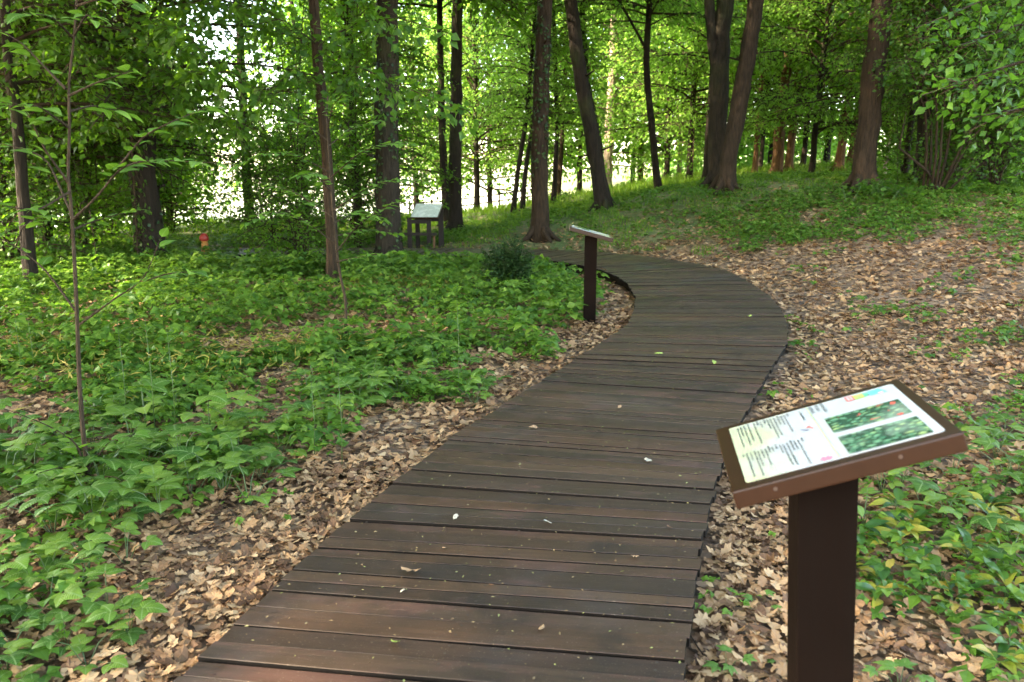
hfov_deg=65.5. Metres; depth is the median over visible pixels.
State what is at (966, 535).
lily plant
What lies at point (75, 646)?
ivy plant
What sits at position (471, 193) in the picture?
water
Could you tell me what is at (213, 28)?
sky
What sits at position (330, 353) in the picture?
bramble plant
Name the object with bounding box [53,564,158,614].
ivy plant
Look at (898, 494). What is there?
lily plant
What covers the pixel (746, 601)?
seedlings
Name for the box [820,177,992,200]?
bramble clump
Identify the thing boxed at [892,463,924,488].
bramble plant
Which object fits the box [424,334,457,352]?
bramble plant
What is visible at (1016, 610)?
lily plant
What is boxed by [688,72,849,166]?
tree
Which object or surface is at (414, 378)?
bramble plant
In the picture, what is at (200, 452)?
bramble plant
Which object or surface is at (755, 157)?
tree
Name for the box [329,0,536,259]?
tree
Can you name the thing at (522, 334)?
bramble plant
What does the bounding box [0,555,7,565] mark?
bramble plant
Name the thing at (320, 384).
bramble plant
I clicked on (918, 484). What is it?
bramble plant
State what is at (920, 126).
tree
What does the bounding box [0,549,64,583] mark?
bramble plant
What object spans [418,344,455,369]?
bramble plant
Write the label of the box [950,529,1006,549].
lily plant
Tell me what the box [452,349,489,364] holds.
bramble plant
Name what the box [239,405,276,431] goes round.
bramble plant
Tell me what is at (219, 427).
bramble plant
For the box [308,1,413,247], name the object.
tree
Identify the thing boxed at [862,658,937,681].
maple seedling
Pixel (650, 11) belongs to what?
tree
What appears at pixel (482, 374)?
bramble plant
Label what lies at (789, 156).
tree
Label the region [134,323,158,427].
weed stalk
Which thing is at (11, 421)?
bramble plant
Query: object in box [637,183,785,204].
bramble clump
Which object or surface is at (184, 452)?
bramble plant
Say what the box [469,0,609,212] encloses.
tree
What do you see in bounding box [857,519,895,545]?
lily plant
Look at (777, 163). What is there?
deciduous tree
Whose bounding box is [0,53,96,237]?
bush
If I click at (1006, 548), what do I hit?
plant
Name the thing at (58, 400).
bramble plant
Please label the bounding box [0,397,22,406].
bramble plant
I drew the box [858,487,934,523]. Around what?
bramble plant
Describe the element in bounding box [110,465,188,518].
bramble plant
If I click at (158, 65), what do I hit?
tree
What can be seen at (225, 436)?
bramble plant
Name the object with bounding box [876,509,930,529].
lily plant
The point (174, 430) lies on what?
bramble plant
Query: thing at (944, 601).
lily plant
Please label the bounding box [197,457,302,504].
bramble plant
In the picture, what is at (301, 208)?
tree
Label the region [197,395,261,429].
bramble plant
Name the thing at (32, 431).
bramble plant
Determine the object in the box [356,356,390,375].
bramble plant
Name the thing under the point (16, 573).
bramble plant
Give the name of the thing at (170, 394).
weed stalk
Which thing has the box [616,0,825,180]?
tree
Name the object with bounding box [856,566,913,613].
lily plant
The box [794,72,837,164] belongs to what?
pine tree
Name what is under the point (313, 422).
weed stalk
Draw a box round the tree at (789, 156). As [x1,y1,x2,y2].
[707,0,866,170]
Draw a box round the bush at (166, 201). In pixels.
[34,2,207,239]
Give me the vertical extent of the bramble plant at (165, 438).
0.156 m
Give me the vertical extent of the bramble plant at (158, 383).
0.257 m
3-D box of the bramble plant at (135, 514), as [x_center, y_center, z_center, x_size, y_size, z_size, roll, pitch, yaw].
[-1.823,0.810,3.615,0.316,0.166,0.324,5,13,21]
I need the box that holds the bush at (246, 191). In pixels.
[200,0,322,243]
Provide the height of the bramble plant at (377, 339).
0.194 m
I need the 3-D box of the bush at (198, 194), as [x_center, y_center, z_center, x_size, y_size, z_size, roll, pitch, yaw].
[-8.739,-6.487,19.739,3.200,8.594,3.598,0,12,0]
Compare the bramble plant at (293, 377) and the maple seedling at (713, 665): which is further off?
the bramble plant at (293, 377)
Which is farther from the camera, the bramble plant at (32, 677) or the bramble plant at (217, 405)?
the bramble plant at (217, 405)
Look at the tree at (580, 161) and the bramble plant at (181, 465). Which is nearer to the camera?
the bramble plant at (181, 465)
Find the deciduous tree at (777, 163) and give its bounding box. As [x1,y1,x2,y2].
[685,0,904,173]
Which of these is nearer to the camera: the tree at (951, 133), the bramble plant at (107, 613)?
the bramble plant at (107, 613)
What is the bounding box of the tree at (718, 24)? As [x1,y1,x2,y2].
[698,0,733,187]
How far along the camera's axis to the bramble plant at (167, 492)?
3.91 m
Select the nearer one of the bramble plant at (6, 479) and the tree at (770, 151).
the bramble plant at (6, 479)
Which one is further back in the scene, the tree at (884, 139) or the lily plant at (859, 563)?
the tree at (884, 139)
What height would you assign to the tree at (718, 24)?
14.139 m
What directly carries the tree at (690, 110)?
on the ground at (784, 358)
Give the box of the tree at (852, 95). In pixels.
[769,0,990,172]
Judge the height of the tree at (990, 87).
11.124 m
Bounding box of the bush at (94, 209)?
[1,0,175,249]
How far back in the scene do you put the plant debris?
3.31 m
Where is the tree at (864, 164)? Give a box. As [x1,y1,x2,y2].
[834,0,892,194]
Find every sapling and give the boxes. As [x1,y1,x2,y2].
[0,0,234,492]
[229,94,434,346]
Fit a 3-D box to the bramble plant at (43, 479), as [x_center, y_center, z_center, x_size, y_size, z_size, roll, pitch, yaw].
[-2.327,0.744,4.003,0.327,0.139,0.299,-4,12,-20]
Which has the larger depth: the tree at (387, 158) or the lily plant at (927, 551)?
the tree at (387, 158)
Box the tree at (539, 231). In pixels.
[522,0,618,242]
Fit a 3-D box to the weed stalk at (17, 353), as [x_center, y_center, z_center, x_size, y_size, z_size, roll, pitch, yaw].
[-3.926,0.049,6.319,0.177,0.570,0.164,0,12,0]
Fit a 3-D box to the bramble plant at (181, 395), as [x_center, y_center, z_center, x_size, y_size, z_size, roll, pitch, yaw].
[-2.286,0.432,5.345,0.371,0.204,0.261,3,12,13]
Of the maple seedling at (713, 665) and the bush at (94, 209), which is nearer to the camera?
the maple seedling at (713, 665)
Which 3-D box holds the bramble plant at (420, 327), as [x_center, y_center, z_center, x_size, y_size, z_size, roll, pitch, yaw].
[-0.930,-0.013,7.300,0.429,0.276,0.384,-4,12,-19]
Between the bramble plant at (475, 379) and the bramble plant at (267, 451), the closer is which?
the bramble plant at (267, 451)
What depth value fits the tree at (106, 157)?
14.68 m
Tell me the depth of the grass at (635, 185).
19.89 m
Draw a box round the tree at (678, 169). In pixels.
[624,40,733,173]
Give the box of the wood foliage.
[36,0,996,220]
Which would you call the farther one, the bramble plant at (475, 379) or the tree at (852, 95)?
the tree at (852, 95)
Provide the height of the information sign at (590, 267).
1.119 m
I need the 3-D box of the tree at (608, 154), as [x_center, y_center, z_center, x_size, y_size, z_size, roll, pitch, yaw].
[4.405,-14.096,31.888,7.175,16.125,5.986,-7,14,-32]
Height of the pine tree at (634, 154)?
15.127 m
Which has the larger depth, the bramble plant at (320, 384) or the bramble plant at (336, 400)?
the bramble plant at (320, 384)
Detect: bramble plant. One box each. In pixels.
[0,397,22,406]
[0,410,41,437]
[0,427,52,459]
[0,433,14,439]
[0,434,67,471]
[0,436,47,487]
[0,439,9,450]
[0,478,64,503]
[0,495,101,532]
[0,513,20,550]
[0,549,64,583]
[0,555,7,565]
[0,605,13,623]
[0,609,44,648]
[0,619,40,669]
[0,637,6,646]
[0,663,44,681]
[1,433,47,488]
[1,575,45,604]
[2,539,91,579]
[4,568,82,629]
[7,468,84,500]
[7,532,72,560]
[16,673,42,681]
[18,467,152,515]
[22,397,75,432]
[24,611,95,661]
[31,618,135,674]
[32,413,87,444]
[32,532,114,570]
[39,440,113,482]
[52,555,101,585]
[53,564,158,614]
[59,441,152,479]
[61,385,153,422]
[63,414,115,431]
[64,461,151,501]
[71,421,132,453]
[77,496,154,534]
[77,521,162,563]
[85,593,167,645]
[88,398,103,405]
[93,406,159,446]
[102,386,167,425]
[105,457,192,483]
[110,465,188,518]
[112,433,192,460]
[124,470,180,508]
[125,424,211,467]
[126,378,173,416]
[135,435,208,452]
[142,454,223,499]
[145,425,193,451]
[152,387,197,417]
[164,446,259,492]
[174,389,247,425]
[176,449,224,482]
[178,424,237,453]
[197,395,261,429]
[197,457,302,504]
[208,432,261,471]
[219,429,273,455]
[227,387,275,408]
[227,411,310,440]
[228,444,307,482]
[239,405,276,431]
[250,446,300,466]
[259,424,313,456]
[277,399,335,422]
[284,369,326,390]
[290,363,328,379]
[298,387,357,411]
[305,377,358,402]
[311,353,339,372]
[312,350,349,368]
[314,395,380,421]
[319,339,366,356]
[320,351,347,368]
[325,377,385,410]
[332,364,369,379]
[346,347,379,361]
[353,369,402,406]
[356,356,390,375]
[371,337,406,356]
[375,370,425,399]
[377,341,407,364]
[388,325,431,341]
[399,338,424,359]
[402,368,447,387]
[417,358,450,374]
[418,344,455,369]
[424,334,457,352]
[440,356,486,379]
[445,383,493,406]
[447,374,481,391]
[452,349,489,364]
[453,370,511,379]
[454,368,496,390]
[490,333,524,349]
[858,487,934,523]
[877,471,904,492]
[888,467,970,506]
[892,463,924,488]
[919,487,972,522]
[920,444,982,479]
[938,498,1023,535]
[944,463,992,493]
[960,425,1023,457]
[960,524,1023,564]
[967,445,1023,485]
[970,437,1023,470]
[989,413,1023,445]
[1005,504,1023,512]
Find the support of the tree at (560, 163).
on the ground at (784, 358)
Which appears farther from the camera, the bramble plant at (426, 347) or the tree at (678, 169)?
the tree at (678, 169)
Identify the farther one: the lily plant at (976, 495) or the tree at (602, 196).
the tree at (602, 196)
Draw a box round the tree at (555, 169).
[480,0,632,203]
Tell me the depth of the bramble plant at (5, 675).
2.53 m
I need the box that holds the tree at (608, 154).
[529,1,678,186]
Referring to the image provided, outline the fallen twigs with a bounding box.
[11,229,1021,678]
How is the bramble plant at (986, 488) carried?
on the ground at (784, 358)
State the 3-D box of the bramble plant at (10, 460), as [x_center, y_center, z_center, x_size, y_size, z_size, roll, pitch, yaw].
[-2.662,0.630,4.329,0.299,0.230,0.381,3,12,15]
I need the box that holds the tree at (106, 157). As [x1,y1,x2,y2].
[0,0,257,253]
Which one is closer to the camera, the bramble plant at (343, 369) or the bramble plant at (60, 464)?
the bramble plant at (60, 464)
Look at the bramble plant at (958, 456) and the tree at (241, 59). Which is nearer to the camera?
the bramble plant at (958, 456)
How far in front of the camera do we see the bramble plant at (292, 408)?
5.12 m
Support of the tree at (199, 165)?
on the ground at (784, 358)
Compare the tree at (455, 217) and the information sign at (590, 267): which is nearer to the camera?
the information sign at (590, 267)
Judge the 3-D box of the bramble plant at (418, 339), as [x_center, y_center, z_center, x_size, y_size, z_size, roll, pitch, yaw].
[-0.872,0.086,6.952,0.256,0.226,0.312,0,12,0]
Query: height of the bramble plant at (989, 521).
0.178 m
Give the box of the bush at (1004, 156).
[933,8,1023,181]
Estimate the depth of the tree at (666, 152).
32.22 m
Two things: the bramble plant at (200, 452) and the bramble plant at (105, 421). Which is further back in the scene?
the bramble plant at (105, 421)
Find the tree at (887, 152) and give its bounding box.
[846,17,941,172]
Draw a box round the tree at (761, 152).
[678,13,857,168]
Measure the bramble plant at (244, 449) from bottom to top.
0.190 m
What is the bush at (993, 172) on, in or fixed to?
on the ground at (784, 358)
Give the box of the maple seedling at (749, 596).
[741,589,781,608]
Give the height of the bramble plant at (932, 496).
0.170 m
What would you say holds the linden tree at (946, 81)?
on the ground at (784, 358)
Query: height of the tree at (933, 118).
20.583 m
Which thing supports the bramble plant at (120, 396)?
on the ground at (784, 358)
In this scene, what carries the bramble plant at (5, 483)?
on the ground at (784, 358)
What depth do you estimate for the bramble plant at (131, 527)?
3.32 m
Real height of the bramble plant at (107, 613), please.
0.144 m
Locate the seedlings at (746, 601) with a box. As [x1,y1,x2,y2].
[0,327,1023,681]
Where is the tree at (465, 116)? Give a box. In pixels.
[315,0,518,208]
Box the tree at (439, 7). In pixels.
[290,0,559,226]
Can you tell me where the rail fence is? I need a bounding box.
[409,188,530,215]
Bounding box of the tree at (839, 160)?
[769,1,947,171]
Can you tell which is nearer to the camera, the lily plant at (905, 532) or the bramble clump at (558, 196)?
the lily plant at (905, 532)
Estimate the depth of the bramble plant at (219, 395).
4.79 m
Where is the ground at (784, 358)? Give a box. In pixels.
[0,152,1023,681]
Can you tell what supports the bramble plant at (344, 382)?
on the ground at (784, 358)
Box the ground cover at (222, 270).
[0,170,1023,681]
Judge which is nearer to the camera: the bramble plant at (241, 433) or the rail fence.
the bramble plant at (241, 433)
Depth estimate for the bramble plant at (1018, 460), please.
4.11 m
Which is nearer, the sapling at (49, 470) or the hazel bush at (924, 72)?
the sapling at (49, 470)
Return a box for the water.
[55,177,530,230]
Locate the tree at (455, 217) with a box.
[355,0,616,232]
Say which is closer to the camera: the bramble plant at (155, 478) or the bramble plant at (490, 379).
the bramble plant at (155, 478)
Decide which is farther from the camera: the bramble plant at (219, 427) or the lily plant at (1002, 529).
the bramble plant at (219, 427)
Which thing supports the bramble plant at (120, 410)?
on the ground at (784, 358)
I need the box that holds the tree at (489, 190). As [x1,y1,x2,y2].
[400,3,584,207]
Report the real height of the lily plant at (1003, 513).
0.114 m
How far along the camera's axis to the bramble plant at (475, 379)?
5.91 m
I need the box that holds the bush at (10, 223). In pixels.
[0,28,110,268]
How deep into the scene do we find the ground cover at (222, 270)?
8.22 m
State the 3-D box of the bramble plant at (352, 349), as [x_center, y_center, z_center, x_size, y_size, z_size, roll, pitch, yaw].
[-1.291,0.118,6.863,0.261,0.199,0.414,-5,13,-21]
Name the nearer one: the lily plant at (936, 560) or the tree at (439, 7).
the lily plant at (936, 560)
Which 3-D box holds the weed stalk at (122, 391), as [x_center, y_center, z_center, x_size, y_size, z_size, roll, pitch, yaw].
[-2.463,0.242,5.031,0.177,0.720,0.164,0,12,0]
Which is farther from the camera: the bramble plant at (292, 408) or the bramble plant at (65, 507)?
the bramble plant at (292, 408)
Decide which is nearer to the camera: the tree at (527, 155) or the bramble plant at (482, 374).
the bramble plant at (482, 374)
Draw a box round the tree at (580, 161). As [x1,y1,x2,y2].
[481,5,676,192]
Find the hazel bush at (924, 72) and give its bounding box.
[868,0,1023,196]
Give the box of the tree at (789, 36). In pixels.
[705,0,944,172]
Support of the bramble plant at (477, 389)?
on the ground at (784, 358)
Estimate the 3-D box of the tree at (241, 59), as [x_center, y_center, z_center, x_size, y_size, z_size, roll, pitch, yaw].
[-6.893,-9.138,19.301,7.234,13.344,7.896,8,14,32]
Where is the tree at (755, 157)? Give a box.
[667,0,864,172]
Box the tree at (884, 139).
[848,36,1017,164]
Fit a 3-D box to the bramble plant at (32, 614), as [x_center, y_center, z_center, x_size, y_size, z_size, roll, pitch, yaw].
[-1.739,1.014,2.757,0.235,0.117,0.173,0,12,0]
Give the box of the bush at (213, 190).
[96,0,240,233]
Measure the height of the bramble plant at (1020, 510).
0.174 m
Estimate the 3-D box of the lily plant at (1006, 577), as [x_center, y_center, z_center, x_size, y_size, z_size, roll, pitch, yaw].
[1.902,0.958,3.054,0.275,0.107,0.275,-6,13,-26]
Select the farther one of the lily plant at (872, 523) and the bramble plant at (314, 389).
the bramble plant at (314, 389)
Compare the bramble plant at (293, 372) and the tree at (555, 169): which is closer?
the bramble plant at (293, 372)
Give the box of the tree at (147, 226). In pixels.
[0,0,334,280]
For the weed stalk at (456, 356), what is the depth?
5.72 m
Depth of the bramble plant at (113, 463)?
4.09 m
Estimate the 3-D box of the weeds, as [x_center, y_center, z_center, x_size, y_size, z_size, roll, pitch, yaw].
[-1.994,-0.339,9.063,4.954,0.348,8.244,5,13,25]
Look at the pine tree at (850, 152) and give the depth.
32.93 m
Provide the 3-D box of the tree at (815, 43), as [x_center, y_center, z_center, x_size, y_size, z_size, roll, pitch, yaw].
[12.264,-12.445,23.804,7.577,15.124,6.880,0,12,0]
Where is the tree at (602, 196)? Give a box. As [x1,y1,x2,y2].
[517,0,615,211]
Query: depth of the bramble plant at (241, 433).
4.59 m
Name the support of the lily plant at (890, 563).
on the ground at (784, 358)
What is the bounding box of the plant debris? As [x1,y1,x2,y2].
[245,265,783,681]
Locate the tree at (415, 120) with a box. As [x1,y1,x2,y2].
[235,0,473,188]
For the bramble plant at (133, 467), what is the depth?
3.95 m
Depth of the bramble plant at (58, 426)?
4.76 m
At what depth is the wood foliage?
36.73 m
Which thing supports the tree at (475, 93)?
on the ground at (784, 358)
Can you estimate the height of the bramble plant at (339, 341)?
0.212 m
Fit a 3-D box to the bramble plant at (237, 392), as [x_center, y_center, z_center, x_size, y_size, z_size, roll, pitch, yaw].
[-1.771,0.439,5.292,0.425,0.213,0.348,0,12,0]
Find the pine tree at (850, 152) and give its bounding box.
[802,47,865,162]
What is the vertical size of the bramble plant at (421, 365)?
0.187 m
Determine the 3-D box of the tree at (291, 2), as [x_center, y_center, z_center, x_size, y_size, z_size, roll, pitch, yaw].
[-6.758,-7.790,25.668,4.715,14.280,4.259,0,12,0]
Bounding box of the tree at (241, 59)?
[153,0,335,234]
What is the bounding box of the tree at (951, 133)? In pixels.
[939,0,967,178]
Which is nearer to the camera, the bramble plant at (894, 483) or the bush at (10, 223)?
the bramble plant at (894, 483)
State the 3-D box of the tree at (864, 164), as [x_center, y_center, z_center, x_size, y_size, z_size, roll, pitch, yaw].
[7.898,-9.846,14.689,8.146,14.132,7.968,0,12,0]
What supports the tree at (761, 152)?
on the ground at (784, 358)
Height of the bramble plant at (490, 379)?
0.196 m
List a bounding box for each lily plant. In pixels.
[856,548,869,575]
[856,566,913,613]
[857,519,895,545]
[858,559,903,581]
[863,516,932,540]
[864,526,920,561]
[868,488,933,517]
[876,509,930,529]
[894,543,942,573]
[900,554,978,596]
[921,584,981,611]
[933,526,1012,563]
[949,491,1021,518]
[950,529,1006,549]
[967,504,1011,531]
[967,624,1023,657]
[968,570,1023,608]
[971,644,1023,674]
[980,607,1023,631]
[981,509,1022,542]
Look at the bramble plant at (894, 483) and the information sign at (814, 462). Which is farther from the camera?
the bramble plant at (894, 483)
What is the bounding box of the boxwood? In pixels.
[470,235,536,289]
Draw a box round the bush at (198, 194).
[96,2,236,237]
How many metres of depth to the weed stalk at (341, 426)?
4.37 m
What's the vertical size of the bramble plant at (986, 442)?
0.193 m
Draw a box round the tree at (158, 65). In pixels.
[9,0,204,223]
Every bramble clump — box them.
[531,188,591,204]
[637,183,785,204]
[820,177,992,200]
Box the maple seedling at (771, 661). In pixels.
[767,659,786,664]
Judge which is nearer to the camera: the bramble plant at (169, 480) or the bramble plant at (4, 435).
the bramble plant at (169, 480)
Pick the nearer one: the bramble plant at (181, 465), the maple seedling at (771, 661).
the maple seedling at (771, 661)
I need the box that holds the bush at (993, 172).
[908,1,1023,187]
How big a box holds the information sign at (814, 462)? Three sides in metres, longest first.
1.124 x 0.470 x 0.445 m
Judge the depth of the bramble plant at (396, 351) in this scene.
6.75 m
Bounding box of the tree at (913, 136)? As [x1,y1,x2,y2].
[887,0,1023,182]
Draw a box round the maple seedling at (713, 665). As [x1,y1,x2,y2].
[703,644,756,675]
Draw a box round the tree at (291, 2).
[231,0,371,215]
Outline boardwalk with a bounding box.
[172,248,788,681]
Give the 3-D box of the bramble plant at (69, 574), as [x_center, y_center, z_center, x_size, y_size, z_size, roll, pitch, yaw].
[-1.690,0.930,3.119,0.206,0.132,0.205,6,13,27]
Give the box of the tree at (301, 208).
[233,0,363,265]
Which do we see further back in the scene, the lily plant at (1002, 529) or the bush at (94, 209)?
the bush at (94, 209)
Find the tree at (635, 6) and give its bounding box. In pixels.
[465,0,734,160]
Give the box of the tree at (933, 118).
[881,49,1006,174]
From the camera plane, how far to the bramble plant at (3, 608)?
2.83 m
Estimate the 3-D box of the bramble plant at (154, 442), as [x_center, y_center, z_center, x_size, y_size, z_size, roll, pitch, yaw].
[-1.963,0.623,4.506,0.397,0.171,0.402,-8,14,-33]
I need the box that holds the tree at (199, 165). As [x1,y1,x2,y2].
[97,1,229,219]
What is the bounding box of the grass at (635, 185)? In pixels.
[0,155,1021,302]
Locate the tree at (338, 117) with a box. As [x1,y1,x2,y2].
[246,0,464,239]
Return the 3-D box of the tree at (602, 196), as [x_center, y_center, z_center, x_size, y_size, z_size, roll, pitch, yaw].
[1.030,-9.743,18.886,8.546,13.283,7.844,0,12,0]
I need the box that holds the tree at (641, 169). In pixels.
[567,15,709,180]
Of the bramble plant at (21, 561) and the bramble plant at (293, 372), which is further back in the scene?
the bramble plant at (293, 372)
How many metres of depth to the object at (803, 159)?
31.92 m
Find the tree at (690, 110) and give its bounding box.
[575,0,808,179]
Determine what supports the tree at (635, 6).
on the ground at (784, 358)
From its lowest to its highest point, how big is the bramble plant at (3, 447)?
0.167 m
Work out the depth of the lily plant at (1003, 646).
2.75 m
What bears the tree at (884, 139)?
on the ground at (784, 358)
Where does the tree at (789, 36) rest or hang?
on the ground at (784, 358)
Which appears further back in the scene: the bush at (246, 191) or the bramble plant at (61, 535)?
the bush at (246, 191)
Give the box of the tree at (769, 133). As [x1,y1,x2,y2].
[765,73,938,152]
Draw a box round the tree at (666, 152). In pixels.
[572,2,766,179]
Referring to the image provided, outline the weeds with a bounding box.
[0,271,482,410]
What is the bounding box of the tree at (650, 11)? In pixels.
[552,0,768,193]
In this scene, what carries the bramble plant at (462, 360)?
on the ground at (784, 358)
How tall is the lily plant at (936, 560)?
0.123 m
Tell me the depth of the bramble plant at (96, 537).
3.22 m
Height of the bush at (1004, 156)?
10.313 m
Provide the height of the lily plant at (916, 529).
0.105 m
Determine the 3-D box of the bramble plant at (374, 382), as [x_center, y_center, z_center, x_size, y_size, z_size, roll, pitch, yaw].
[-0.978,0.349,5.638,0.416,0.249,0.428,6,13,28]
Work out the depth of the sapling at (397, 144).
7.00 m
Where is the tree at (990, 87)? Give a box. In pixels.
[888,0,1023,124]
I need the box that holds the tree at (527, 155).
[470,0,610,209]
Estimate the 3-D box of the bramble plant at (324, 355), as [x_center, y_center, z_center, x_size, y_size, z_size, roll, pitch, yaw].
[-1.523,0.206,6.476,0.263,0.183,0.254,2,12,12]
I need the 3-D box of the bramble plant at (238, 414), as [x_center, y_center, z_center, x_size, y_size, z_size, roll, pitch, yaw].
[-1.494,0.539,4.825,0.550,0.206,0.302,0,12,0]
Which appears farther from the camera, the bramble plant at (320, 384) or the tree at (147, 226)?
the tree at (147, 226)
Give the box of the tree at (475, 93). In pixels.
[398,0,578,211]
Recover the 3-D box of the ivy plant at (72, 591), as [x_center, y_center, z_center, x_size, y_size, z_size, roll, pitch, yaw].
[-1.724,0.962,2.917,0.352,0.153,0.240,8,14,32]
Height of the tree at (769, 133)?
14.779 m
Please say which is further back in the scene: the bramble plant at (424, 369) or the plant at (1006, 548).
the bramble plant at (424, 369)
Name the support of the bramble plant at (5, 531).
on the ground at (784, 358)
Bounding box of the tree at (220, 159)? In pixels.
[0,0,268,245]
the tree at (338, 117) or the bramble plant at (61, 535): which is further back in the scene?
the tree at (338, 117)
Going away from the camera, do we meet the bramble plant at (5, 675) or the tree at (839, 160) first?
the bramble plant at (5, 675)
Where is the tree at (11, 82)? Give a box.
[0,0,185,293]
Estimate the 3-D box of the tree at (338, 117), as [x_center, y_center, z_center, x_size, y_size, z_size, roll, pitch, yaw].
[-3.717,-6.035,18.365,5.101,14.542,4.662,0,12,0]
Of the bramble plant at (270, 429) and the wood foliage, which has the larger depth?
the wood foliage
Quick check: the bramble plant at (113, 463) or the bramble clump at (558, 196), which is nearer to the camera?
the bramble plant at (113, 463)
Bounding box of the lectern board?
[403,204,443,247]
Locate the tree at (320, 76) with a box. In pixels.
[231,0,478,286]
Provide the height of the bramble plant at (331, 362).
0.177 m
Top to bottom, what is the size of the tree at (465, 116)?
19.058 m
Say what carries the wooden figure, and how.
on the ground at (784, 358)
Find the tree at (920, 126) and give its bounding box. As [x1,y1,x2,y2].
[809,0,1023,183]
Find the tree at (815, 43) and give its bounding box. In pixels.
[781,0,940,173]
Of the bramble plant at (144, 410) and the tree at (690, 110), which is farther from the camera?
the tree at (690, 110)
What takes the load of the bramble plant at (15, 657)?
on the ground at (784, 358)
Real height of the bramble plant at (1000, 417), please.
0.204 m
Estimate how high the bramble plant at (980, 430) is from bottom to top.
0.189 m
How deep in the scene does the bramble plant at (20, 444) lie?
4.16 m
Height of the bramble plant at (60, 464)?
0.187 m
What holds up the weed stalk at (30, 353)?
on the ground at (784, 358)
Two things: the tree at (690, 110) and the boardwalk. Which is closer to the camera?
the boardwalk
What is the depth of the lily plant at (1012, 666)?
2.59 m
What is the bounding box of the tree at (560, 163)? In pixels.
[506,3,627,196]
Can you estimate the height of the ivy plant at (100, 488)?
0.254 m
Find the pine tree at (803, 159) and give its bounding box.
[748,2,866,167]
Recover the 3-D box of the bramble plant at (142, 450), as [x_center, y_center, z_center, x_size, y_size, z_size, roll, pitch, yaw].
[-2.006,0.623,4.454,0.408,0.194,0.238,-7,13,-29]
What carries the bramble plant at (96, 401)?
on the ground at (784, 358)
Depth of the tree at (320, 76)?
9.85 m
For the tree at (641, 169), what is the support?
on the ground at (784, 358)
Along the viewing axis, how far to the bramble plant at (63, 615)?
2.75 m
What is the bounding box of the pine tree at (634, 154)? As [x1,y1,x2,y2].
[570,32,702,183]
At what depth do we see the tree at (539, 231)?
16.90 m
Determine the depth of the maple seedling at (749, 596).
3.01 m
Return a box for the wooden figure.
[199,233,209,253]
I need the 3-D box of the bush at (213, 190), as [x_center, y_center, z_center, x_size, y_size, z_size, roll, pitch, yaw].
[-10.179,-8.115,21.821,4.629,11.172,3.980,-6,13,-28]
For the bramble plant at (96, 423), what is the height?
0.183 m
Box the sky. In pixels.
[115,0,895,176]
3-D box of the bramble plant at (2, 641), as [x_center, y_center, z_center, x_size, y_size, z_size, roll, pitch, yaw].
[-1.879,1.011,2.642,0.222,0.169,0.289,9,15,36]
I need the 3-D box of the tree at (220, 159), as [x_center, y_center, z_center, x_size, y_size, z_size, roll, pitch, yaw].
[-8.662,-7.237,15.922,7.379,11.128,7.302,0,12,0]
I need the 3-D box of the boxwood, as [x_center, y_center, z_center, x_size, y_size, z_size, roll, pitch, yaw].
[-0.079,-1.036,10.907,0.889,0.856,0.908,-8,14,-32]
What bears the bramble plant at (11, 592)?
on the ground at (784, 358)
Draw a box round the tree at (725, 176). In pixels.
[705,0,763,195]
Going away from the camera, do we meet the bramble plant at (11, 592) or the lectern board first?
the bramble plant at (11, 592)
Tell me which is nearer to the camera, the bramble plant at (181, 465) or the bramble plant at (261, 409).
the bramble plant at (181, 465)
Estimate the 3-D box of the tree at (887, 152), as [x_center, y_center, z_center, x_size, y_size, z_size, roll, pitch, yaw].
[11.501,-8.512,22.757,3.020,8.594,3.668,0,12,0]
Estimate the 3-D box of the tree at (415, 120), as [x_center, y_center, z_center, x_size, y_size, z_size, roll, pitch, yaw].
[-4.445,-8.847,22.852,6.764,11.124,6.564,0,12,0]
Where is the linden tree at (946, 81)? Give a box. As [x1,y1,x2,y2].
[901,0,1023,201]
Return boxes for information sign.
[569,224,612,324]
[716,379,967,681]
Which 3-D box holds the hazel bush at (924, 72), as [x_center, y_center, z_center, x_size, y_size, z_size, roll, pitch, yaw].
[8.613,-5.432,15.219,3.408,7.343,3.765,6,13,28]
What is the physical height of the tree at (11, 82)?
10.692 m
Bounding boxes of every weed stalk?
[5,312,26,373]
[18,315,40,367]
[107,322,133,430]
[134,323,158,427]
[156,334,182,423]
[300,375,326,460]
[325,374,353,465]
[448,302,469,395]
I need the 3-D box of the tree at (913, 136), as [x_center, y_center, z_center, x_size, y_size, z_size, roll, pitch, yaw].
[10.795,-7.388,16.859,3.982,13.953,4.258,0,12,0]
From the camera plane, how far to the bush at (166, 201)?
19.17 m
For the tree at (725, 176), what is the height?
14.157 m
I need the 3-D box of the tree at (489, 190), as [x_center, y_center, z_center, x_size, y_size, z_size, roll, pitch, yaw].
[-0.821,-11.961,34.613,8.081,13.337,9.686,4,12,19]

